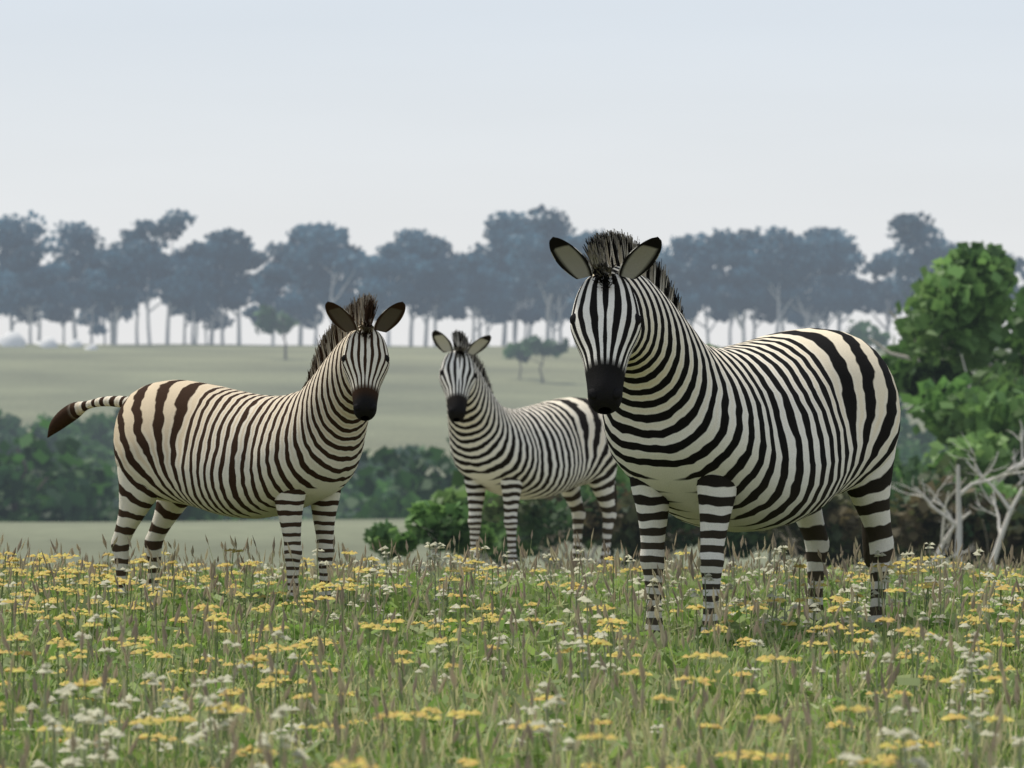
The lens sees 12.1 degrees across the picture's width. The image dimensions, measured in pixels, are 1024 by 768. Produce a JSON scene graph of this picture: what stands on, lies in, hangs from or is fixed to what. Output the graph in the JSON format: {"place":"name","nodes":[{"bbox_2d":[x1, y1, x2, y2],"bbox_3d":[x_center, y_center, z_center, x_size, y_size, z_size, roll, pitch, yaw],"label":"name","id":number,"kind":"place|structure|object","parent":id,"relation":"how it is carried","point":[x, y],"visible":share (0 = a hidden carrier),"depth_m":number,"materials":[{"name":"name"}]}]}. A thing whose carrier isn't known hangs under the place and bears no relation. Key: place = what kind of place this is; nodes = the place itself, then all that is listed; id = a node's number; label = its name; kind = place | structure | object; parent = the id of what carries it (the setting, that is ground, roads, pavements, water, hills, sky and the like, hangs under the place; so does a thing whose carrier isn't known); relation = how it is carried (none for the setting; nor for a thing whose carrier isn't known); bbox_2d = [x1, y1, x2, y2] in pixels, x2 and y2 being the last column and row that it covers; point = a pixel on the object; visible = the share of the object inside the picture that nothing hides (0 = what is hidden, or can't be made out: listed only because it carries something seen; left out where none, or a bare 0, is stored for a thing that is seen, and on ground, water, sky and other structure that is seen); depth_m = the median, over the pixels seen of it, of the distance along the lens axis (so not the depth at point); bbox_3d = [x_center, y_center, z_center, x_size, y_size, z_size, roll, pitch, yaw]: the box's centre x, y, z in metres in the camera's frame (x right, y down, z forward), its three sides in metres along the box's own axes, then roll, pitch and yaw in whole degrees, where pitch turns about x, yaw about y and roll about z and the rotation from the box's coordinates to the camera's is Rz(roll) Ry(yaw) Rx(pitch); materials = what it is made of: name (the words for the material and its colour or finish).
{"place":"outdoors","nodes":[
{"label":"outdoors","id":0,"kind":"place"},
{"bbox_2d":[0,344,1010,571],"bbox_3d":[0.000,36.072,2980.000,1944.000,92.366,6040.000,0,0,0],"label":"ground","id":1,"kind":"structure","parent":0,"point":[35,380],"depth_m":871.08,"materials":[{"name":"green plant"}]},
{"bbox_2d":[47,293,405,605],"bbox_3d":[-1.322,0.357,21.716,2.123,1.522,0.623,0,0,34],"label":"zebra","id":2,"kind":"object","parent":1,"relation":"on","point":[180,446],"visible":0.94,"depth_m":21.36},
{"bbox_2d":[0,303,952,521],"bbox_3d":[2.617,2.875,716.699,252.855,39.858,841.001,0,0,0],"label":"bushes","id":3,"kind":"object","parent":1,"relation":"on","point":[72,460],"depth_m":310.44,"materials":[{"name":"green plant"}]},
{"bbox_2d":[0,528,1023,767],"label":"meadow plants","id":4,"kind":"object","parent":1,"relation":"on","point":[245,664],"visible":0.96,"depth_m":15.73,"materials":[{"name":"green plant"}]},
{"bbox_2d":[0,204,1023,348],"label":"ridge trees","id":5,"kind":"object","parent":1,"relation":"on","point":[506,272],"depth_m":1201.43,"materials":[{"name":"grey plant"}]},
{"bbox_2d":[432,329,616,569],"bbox_3d":[0.072,0.517,34.964,0.736,1.816,2.197,0,0,38],"label":"zebra","id":6,"kind":"object","parent":1,"relation":"on","point":[541,450],"visible":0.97,"depth_m":34.62},
{"bbox_2d":[363,241,1023,572],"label":"shrub","id":7,"kind":"object","parent":1,"relation":"on","point":[962,293],"depth_m":76.79,"materials":[{"name":"green plant"}]},
{"bbox_2d":[549,229,900,637],"bbox_3d":[0.831,0.272,19.202,0.788,1.738,2.410,0,0,35],"label":"zebra","id":8,"kind":"object","parent":1,"relation":"on","point":[800,428],"visible":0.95,"depth_m":18.88},
{"bbox_2d":[0,0,1023,348],"label":"sky","id":9,"kind":"structure","parent":0,"point":[374,119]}
]}

